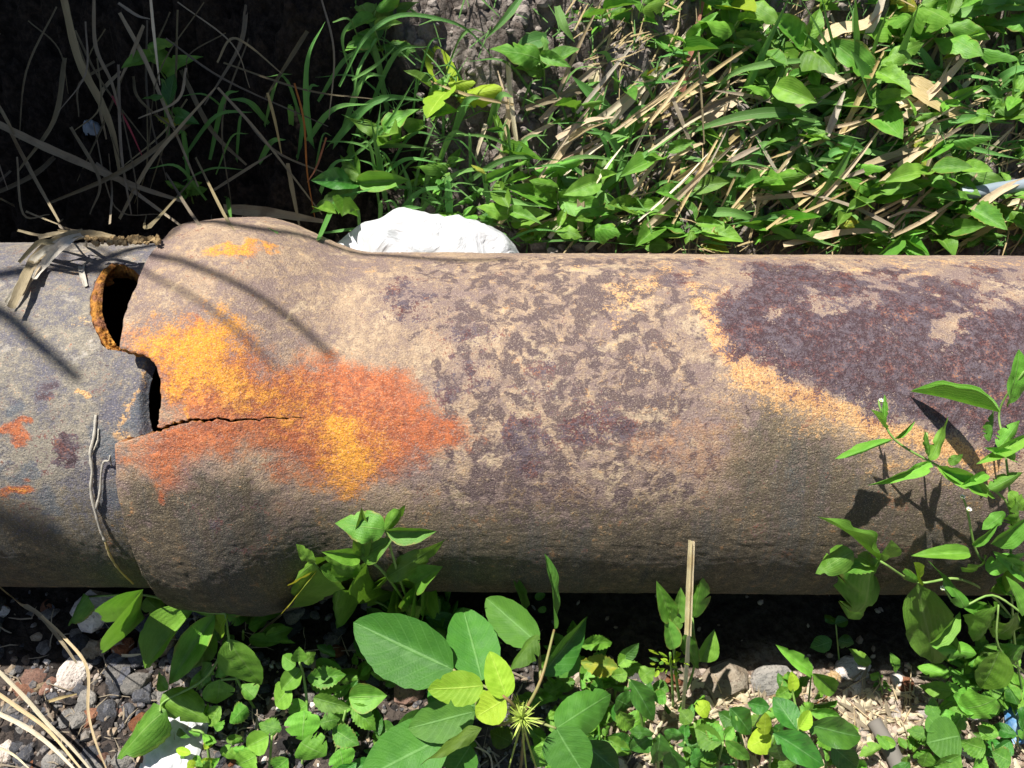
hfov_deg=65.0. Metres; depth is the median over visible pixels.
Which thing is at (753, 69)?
arching grass
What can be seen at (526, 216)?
bank weed
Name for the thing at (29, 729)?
dry straw
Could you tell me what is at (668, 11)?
bank weed
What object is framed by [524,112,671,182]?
dry reed leaf
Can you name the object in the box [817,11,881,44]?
dry reed leaf
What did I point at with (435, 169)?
bank weed
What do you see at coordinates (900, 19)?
bank weed
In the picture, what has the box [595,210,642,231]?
grass tuft
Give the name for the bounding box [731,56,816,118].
bank weed
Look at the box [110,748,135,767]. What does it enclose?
stone
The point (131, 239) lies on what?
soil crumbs
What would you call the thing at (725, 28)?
bank weed
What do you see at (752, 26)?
bank weed
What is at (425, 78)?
bank weed
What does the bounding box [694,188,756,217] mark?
grass tuft
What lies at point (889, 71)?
bank weed
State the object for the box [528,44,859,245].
meadow grass
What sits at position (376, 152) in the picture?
grass
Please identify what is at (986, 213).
bank weed
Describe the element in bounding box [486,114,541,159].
bank weed
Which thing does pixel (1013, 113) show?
bank weed
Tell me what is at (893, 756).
bark piece
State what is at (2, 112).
dry stalk
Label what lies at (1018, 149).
bank weed
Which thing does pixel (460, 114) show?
meadow grass
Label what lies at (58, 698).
dry straw
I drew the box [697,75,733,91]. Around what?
bank weed
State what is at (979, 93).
bank weed
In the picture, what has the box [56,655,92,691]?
stone
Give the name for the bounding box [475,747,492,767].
dry straw
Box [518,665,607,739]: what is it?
weed
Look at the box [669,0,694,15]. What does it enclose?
bank weed
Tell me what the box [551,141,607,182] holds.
dry reed leaf
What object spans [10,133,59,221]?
dry stalk
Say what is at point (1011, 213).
bank weed
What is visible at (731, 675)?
stone
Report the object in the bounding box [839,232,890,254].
bank weed
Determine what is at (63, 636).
dry straw
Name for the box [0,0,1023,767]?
ground
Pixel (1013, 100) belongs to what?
bank weed
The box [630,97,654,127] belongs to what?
bank weed
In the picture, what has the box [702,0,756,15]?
bank weed
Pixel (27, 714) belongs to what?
dry straw
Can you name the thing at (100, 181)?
dry grass tuft
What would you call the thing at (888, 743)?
weed
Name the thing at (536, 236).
bank weed
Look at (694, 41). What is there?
bank weed
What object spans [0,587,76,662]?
dry straw
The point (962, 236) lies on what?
bank weed
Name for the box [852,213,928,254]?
bank weed
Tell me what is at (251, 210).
dry stalk
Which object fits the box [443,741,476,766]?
weed
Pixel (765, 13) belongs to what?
bank weed
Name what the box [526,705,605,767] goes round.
weed
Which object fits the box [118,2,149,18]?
dry stalk
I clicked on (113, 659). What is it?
stone
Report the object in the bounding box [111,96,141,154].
dry stalk
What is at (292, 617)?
stone
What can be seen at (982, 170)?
bank weed
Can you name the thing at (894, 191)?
bank weed
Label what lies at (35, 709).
dry straw
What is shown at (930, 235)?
bank weed
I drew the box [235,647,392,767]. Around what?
serrated weed
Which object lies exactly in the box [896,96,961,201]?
dry reed leaf
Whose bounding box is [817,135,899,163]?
grass tuft
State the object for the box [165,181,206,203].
bank weed
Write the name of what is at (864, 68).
reed grass
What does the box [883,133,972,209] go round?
bank weed
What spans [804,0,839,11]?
bank weed
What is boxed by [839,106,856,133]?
bank weed
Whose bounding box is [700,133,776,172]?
bank weed
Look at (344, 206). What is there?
pipe edge weed
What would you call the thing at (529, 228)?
bank weed
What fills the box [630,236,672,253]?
bank weed
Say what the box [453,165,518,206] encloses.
bank weed
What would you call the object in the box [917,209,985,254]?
bank weed
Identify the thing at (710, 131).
bank weed
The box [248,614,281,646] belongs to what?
dry straw
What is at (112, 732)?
gravel
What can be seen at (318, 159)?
dry stalk
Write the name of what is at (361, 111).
meadow grass
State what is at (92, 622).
stone
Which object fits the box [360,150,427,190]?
grass tuft
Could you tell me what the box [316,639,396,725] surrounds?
weed
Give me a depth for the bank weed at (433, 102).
0.73 m
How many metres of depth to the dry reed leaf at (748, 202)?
0.78 m
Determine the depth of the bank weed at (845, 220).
0.77 m
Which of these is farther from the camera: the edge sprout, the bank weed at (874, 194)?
the bank weed at (874, 194)
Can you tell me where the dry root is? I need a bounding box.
[88,415,133,583]
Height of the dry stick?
0.154 m
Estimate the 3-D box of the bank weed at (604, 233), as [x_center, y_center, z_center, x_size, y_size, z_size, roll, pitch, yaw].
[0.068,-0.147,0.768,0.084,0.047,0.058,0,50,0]
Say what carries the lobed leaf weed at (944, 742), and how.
on the ground at (274, 34)
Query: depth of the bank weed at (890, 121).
0.74 m
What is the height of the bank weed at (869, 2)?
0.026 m
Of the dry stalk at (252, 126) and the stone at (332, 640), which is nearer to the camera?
the stone at (332, 640)
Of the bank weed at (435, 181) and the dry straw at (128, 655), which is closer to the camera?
the dry straw at (128, 655)
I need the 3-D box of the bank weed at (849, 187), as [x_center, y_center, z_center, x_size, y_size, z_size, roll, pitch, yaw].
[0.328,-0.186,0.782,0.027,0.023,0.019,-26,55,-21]
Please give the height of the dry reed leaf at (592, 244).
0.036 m
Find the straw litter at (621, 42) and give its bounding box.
[559,0,1023,255]
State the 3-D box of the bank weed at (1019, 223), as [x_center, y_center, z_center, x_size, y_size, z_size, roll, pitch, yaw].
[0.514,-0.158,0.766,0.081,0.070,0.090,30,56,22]
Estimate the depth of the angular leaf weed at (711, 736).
0.53 m
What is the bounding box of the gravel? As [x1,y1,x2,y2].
[0,590,1003,767]
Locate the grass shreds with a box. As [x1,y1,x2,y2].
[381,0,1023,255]
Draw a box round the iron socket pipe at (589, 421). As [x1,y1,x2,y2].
[115,217,1023,616]
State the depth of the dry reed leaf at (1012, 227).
0.78 m
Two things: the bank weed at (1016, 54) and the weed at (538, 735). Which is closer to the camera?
the weed at (538, 735)
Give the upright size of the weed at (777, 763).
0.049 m
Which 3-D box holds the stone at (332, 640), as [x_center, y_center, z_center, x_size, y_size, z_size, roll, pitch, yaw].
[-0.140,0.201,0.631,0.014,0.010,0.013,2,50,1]
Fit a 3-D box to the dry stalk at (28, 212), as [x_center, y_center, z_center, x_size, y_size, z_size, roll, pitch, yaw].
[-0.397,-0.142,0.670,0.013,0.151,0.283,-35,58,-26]
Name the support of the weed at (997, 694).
on the ground at (274, 34)
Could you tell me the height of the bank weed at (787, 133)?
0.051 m
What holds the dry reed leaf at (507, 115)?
on the ground at (274, 34)
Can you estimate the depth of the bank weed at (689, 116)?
0.75 m
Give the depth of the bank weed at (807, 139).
0.76 m
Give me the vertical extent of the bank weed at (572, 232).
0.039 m
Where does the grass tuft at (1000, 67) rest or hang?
on the ground at (274, 34)
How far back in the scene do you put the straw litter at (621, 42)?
0.75 m
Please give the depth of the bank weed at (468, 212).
0.76 m
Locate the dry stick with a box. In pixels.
[681,540,694,709]
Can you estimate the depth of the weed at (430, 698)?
0.58 m
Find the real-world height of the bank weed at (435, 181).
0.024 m
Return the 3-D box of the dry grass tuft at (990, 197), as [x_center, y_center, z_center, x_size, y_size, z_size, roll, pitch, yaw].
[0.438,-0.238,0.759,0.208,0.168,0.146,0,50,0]
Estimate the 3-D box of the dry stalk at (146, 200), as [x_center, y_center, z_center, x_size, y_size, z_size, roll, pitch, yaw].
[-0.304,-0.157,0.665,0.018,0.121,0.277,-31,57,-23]
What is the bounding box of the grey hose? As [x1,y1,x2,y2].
[960,179,1023,198]
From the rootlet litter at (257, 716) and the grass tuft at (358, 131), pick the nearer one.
the rootlet litter at (257, 716)
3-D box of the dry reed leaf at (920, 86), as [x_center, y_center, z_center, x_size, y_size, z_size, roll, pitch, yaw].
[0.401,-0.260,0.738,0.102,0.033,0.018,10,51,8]
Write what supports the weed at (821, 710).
on the ground at (274, 34)
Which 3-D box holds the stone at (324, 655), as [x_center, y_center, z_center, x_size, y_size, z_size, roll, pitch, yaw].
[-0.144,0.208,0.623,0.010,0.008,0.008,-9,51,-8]
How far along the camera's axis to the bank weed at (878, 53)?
0.74 m
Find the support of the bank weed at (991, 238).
on the ground at (274, 34)
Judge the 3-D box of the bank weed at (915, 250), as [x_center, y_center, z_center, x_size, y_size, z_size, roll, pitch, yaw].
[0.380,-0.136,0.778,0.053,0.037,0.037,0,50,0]
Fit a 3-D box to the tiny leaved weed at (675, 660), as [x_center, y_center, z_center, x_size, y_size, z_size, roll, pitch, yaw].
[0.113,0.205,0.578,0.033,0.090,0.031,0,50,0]
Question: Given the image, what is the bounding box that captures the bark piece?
[867,718,903,767]
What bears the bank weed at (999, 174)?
on the ground at (274, 34)
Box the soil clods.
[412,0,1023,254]
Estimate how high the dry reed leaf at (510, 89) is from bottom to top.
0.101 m
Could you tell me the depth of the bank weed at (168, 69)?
0.74 m
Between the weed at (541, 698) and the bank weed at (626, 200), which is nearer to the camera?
the weed at (541, 698)
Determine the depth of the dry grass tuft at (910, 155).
0.75 m
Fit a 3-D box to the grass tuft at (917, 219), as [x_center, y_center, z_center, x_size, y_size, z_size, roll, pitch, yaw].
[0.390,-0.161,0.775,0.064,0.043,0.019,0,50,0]
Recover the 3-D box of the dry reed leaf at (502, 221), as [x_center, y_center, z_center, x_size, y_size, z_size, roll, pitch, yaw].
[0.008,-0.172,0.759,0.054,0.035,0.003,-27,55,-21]
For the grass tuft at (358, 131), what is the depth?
0.73 m
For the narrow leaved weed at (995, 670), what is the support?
on the ground at (274, 34)
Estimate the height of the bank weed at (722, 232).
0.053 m
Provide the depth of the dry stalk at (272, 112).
0.71 m
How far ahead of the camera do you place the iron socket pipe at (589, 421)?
0.49 m
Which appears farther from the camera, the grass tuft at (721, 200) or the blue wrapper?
the grass tuft at (721, 200)
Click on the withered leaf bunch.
(46, 252)
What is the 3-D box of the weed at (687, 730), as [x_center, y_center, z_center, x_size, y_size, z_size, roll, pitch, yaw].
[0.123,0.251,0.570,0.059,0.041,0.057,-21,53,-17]
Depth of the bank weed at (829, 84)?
0.75 m
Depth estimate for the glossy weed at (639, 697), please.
0.53 m
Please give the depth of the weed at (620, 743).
0.57 m
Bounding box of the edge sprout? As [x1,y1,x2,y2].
[848,648,899,694]
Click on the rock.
(402, 229)
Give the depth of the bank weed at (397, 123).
0.73 m
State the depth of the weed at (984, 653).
0.59 m
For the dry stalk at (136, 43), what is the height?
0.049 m
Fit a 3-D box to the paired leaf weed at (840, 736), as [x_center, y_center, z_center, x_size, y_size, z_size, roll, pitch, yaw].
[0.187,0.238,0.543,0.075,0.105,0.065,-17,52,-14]
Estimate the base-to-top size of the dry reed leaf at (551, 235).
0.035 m
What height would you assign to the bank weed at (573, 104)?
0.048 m
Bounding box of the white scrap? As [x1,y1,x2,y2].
[139,717,207,767]
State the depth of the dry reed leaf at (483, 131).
0.75 m
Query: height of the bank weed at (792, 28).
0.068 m
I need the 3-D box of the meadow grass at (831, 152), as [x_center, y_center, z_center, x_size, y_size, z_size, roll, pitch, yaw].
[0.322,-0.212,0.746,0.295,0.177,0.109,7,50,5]
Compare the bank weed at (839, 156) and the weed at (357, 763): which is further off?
the bank weed at (839, 156)
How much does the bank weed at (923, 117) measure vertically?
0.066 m
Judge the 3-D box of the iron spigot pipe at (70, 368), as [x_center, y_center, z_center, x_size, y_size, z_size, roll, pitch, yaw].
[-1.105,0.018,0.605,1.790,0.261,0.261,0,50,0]
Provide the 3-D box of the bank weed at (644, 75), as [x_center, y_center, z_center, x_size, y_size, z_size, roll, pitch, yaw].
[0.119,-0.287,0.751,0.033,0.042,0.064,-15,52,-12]
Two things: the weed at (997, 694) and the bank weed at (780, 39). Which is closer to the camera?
the weed at (997, 694)
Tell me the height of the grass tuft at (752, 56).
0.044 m
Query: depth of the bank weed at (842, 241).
0.78 m
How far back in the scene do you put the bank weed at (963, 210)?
0.76 m
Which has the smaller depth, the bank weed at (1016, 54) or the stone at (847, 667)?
the stone at (847, 667)
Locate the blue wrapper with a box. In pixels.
[1004,706,1023,743]
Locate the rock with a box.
[338,207,518,252]
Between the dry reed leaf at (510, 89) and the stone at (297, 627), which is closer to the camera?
the stone at (297, 627)
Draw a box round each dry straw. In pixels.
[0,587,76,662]
[0,670,89,767]
[0,693,80,767]
[0,712,74,767]
[0,747,28,767]
[41,615,106,767]
[47,693,76,702]
[121,654,140,656]
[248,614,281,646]
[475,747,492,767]
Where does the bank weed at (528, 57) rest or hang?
on the ground at (274, 34)
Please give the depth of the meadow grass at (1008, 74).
0.74 m
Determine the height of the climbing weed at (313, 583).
0.210 m
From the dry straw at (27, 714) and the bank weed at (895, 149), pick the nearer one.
the dry straw at (27, 714)
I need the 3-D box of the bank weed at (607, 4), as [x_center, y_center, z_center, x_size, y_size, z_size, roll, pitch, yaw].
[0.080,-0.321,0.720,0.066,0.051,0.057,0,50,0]
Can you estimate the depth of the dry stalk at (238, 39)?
0.69 m
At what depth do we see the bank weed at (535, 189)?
0.75 m
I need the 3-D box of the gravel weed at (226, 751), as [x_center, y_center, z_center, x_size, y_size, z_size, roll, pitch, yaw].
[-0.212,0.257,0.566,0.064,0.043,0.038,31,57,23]
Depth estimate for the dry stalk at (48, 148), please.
0.76 m
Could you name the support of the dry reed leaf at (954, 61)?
on the ground at (274, 34)
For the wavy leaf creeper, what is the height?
0.214 m
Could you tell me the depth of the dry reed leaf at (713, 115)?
0.75 m
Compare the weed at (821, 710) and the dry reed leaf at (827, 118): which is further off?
the dry reed leaf at (827, 118)
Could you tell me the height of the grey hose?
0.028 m
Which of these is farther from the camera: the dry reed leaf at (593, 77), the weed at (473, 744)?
the dry reed leaf at (593, 77)
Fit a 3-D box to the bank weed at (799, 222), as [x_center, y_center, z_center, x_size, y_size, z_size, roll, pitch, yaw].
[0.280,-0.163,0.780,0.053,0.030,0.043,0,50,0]
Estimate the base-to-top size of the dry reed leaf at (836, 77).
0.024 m
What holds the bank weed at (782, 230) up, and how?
on the ground at (274, 34)
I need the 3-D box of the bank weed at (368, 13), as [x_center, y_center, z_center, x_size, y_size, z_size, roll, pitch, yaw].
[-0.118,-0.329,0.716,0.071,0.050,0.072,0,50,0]
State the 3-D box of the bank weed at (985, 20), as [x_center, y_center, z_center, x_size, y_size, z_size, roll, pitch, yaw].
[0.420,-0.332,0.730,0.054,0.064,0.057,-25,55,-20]
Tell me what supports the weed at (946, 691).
on the ground at (274, 34)
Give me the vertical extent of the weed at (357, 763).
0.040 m
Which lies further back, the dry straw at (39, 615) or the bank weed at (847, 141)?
the bank weed at (847, 141)
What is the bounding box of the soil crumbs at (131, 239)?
[84,234,160,246]
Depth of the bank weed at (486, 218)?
0.76 m
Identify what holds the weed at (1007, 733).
on the ground at (274, 34)
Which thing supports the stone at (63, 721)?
on the ground at (274, 34)
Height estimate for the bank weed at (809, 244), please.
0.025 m
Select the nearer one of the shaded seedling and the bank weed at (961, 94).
the shaded seedling
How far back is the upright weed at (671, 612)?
0.54 m
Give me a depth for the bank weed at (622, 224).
0.77 m
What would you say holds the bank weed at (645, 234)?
on the ground at (274, 34)
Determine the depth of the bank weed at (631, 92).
0.73 m
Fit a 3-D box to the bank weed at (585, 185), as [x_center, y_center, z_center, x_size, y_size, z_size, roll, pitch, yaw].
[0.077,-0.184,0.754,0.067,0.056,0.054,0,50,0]
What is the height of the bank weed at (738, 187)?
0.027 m
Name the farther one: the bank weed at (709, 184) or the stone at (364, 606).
the bank weed at (709, 184)
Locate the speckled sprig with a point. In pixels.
(826, 685)
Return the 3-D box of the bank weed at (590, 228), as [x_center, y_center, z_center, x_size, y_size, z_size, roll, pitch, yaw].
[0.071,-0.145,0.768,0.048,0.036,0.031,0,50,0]
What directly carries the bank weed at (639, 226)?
on the ground at (274, 34)
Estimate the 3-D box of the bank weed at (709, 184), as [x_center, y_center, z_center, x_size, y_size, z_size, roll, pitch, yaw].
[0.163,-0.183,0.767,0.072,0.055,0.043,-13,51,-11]
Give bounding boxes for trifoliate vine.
[353,555,618,767]
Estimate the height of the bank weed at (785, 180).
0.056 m
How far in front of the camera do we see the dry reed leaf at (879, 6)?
0.73 m
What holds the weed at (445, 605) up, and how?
on the ground at (274, 34)
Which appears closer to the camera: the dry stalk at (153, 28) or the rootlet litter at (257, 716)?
the rootlet litter at (257, 716)
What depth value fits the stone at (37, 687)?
0.60 m
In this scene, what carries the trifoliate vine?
on the ground at (274, 34)
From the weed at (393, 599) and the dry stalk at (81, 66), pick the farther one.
the dry stalk at (81, 66)
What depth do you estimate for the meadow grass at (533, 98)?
0.74 m
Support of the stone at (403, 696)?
on the ground at (274, 34)
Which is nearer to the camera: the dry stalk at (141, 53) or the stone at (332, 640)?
the stone at (332, 640)
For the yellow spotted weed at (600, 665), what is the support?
on the ground at (274, 34)
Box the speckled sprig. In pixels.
[776,645,838,701]
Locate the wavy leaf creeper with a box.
[815,516,1021,663]
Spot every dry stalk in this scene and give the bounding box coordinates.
[0,106,16,137]
[0,121,181,202]
[0,198,57,224]
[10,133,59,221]
[61,0,119,169]
[92,0,121,121]
[95,162,179,225]
[108,154,112,223]
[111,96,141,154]
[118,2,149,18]
[118,12,198,186]
[118,25,144,82]
[118,87,215,219]
[150,0,159,84]
[213,153,271,190]
[217,37,281,73]
[217,87,321,214]
[223,204,322,222]
[266,93,281,153]
[286,163,299,224]
[294,83,314,216]
[307,137,326,182]
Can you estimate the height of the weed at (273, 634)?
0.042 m
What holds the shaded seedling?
on the ground at (274, 34)
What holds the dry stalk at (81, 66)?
on the ground at (274, 34)
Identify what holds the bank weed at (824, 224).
on the ground at (274, 34)
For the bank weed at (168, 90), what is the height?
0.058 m
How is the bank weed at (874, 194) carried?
on the ground at (274, 34)
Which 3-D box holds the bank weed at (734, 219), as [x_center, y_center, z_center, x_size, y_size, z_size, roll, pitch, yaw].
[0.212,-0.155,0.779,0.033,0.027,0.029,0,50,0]
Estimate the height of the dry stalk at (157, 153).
0.115 m
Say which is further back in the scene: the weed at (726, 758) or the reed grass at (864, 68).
the reed grass at (864, 68)
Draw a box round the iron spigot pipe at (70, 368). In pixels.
[0,242,265,587]
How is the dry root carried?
attached to the iron spigot pipe at (70, 368)
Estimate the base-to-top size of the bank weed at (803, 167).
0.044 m
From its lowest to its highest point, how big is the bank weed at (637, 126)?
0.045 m
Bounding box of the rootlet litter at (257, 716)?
[0,606,541,767]
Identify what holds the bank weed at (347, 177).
on the ground at (274, 34)
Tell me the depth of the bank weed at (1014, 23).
0.72 m
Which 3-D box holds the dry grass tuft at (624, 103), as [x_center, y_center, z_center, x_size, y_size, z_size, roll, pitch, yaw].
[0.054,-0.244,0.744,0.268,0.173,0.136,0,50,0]
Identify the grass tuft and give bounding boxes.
[0,0,372,231]
[344,110,387,145]
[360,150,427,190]
[418,178,456,212]
[431,0,716,239]
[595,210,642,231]
[624,9,884,237]
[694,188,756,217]
[715,13,981,246]
[728,24,796,62]
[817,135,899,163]
[869,15,1023,246]
[890,197,953,224]
[938,128,968,155]
[965,137,1023,167]
[979,53,1023,86]
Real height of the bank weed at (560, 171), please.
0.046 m
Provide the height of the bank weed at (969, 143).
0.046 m
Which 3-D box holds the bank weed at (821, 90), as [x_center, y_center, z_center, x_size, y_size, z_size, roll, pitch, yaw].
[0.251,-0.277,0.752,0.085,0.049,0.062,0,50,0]
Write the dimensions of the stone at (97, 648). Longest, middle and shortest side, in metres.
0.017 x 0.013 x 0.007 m
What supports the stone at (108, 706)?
on the ground at (274, 34)
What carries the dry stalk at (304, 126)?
on the ground at (274, 34)
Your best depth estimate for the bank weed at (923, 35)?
0.73 m
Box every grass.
[149,38,422,239]
[303,12,497,211]
[324,28,562,224]
[433,51,714,248]
[484,0,656,137]
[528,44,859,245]
[592,0,895,239]
[727,31,1017,248]
[794,0,1023,234]
[796,10,1023,247]
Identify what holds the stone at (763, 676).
on the ground at (274, 34)
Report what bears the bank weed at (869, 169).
on the ground at (274, 34)
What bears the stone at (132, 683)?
on the ground at (274, 34)
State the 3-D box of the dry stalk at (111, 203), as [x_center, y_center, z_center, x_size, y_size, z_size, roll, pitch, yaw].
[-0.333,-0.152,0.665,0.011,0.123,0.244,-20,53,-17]
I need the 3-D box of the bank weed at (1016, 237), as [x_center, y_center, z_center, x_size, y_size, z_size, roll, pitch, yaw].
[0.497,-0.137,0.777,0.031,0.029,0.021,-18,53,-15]
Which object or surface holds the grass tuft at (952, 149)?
on the ground at (274, 34)
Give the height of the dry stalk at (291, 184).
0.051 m
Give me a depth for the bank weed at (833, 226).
0.78 m
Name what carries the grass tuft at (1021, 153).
on the ground at (274, 34)
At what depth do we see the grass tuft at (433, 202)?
0.75 m
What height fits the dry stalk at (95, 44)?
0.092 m
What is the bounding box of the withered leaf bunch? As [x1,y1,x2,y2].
[5,219,114,308]
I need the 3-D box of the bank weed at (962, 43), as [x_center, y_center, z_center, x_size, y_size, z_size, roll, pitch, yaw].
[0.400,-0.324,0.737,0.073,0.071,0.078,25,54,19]
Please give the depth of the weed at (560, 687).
0.60 m
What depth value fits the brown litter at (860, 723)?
0.60 m
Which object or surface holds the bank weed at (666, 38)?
on the ground at (274, 34)
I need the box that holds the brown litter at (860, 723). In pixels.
[575,665,1023,767]
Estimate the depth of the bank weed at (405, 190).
0.75 m
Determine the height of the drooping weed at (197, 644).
0.158 m
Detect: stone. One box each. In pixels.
[12,744,34,766]
[33,682,44,691]
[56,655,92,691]
[57,708,73,728]
[70,589,114,632]
[95,638,101,651]
[103,699,115,712]
[105,653,125,666]
[105,666,131,685]
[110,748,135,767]
[120,672,153,694]
[278,619,302,639]
[282,607,304,624]
[320,645,331,657]
[324,632,340,645]
[361,603,371,610]
[394,685,424,705]
[700,658,747,697]
[750,662,791,695]
[834,655,870,681]
[846,681,864,697]
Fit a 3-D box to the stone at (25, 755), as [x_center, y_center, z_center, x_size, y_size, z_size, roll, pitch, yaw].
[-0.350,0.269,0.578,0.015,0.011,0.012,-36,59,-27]
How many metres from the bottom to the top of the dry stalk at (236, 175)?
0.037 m
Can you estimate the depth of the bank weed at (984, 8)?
0.72 m
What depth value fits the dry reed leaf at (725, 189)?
0.77 m
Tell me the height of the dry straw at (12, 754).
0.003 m
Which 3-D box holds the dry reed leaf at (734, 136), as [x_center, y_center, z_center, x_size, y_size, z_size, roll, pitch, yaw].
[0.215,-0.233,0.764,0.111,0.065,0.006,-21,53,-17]
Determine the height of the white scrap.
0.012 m
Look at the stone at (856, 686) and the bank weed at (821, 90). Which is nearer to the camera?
the stone at (856, 686)
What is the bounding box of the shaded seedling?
[810,615,853,660]
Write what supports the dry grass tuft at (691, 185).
on the ground at (274, 34)
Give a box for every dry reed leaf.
[475,123,487,158]
[497,197,525,226]
[499,99,509,156]
[506,63,523,182]
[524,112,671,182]
[548,216,567,238]
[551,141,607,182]
[584,216,634,251]
[587,64,598,82]
[676,63,799,139]
[680,1,704,91]
[700,148,777,215]
[717,11,776,83]
[728,125,749,144]
[730,191,764,218]
[814,51,849,83]
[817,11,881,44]
[824,115,835,144]
[863,0,884,38]
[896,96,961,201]
[907,75,976,118]
[921,40,988,77]
[987,223,1016,232]
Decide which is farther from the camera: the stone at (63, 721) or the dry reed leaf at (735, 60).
the dry reed leaf at (735, 60)
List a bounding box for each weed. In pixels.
[68,589,262,758]
[121,38,202,78]
[143,74,198,134]
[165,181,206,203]
[176,703,252,767]
[192,612,293,685]
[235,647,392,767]
[281,504,444,628]
[311,135,408,212]
[312,195,358,216]
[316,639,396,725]
[337,708,419,767]
[344,109,423,148]
[345,16,415,60]
[346,0,417,31]
[358,577,452,638]
[404,70,458,120]
[404,178,423,200]
[409,147,464,177]
[412,171,452,194]
[418,592,502,643]
[423,45,502,117]
[427,608,460,702]
[430,206,477,219]
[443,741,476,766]
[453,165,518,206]
[477,181,550,230]
[477,208,512,226]
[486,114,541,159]
[490,36,579,85]
[504,141,584,183]
[506,170,611,216]
[516,220,549,243]
[518,208,581,239]
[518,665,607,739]
[519,226,537,241]
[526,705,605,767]
[537,621,629,701]
[548,212,619,244]
[552,84,602,123]
[560,154,623,210]
[565,0,638,33]
[573,218,601,236]
[581,112,649,170]
[581,643,641,698]
[586,69,637,100]
[586,685,647,755]
[608,188,679,217]
[611,0,665,25]
[611,666,685,767]
[615,217,701,247]
[617,222,631,229]
[619,138,693,176]
[626,30,679,50]
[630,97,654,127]
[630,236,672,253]
[633,216,668,240]
[641,66,662,80]
[648,9,726,67]
[648,649,688,710]
[650,695,721,767]
[652,119,721,139]
[652,200,743,251]
[653,5,681,20]
[654,688,749,767]
[656,157,728,206]
[656,578,718,702]
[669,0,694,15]
[677,714,772,767]
[686,112,699,129]
[697,9,772,64]
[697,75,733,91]
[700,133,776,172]
[701,0,780,26]
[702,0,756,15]
[714,161,806,195]
[718,672,860,767]
[719,38,787,96]
[724,217,741,227]
[727,184,750,190]
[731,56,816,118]
[735,21,788,39]
[738,190,821,243]
[741,65,831,105]
[749,104,829,163]
[751,670,839,758]
[756,37,785,54]
[771,721,866,767]
[776,9,837,85]
[780,199,829,229]
[783,127,818,150]
[790,145,833,190]
[801,189,874,241]
[802,239,823,248]
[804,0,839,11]
[808,105,864,149]
[811,221,839,232]
[813,145,858,161]
[814,38,923,115]
[814,136,886,181]
[817,219,836,231]
[819,85,910,138]
[823,71,862,92]
[826,235,852,250]
[833,172,933,208]
[835,350,1023,718]
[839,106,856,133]
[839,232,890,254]
[845,182,855,196]
[852,0,964,42]
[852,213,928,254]
[857,0,877,9]
[859,734,939,767]
[866,160,931,204]
[874,40,917,65]
[879,223,929,255]
[883,98,941,145]
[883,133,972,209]
[884,138,904,151]
[895,27,934,44]
[898,0,989,58]
[905,85,981,135]
[907,697,1010,767]
[916,188,1007,229]
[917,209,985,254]
[917,639,1003,733]
[918,136,992,162]
[925,226,933,243]
[933,210,975,241]
[940,22,1018,73]
[942,149,1004,195]
[942,204,970,217]
[945,632,1023,718]
[946,0,1023,33]
[952,81,1023,128]
[953,91,986,106]
[960,606,1023,690]
[962,233,1003,247]
[963,686,1023,757]
[973,0,1023,17]
[979,171,1011,182]
[989,12,1023,49]
[989,172,1023,227]
[994,61,1023,122]
[1007,196,1023,233]
[1009,234,1023,245]
[1012,139,1023,161]
[1014,52,1023,91]
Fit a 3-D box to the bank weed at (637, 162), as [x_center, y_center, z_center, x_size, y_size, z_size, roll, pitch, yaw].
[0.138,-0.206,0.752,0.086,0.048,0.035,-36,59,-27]
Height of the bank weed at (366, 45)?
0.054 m
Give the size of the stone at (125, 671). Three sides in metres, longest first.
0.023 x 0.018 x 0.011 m
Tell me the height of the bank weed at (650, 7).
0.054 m
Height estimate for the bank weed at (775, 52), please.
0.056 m
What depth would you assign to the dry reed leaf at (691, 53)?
0.73 m
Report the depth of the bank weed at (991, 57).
0.72 m
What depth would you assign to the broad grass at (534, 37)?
0.73 m

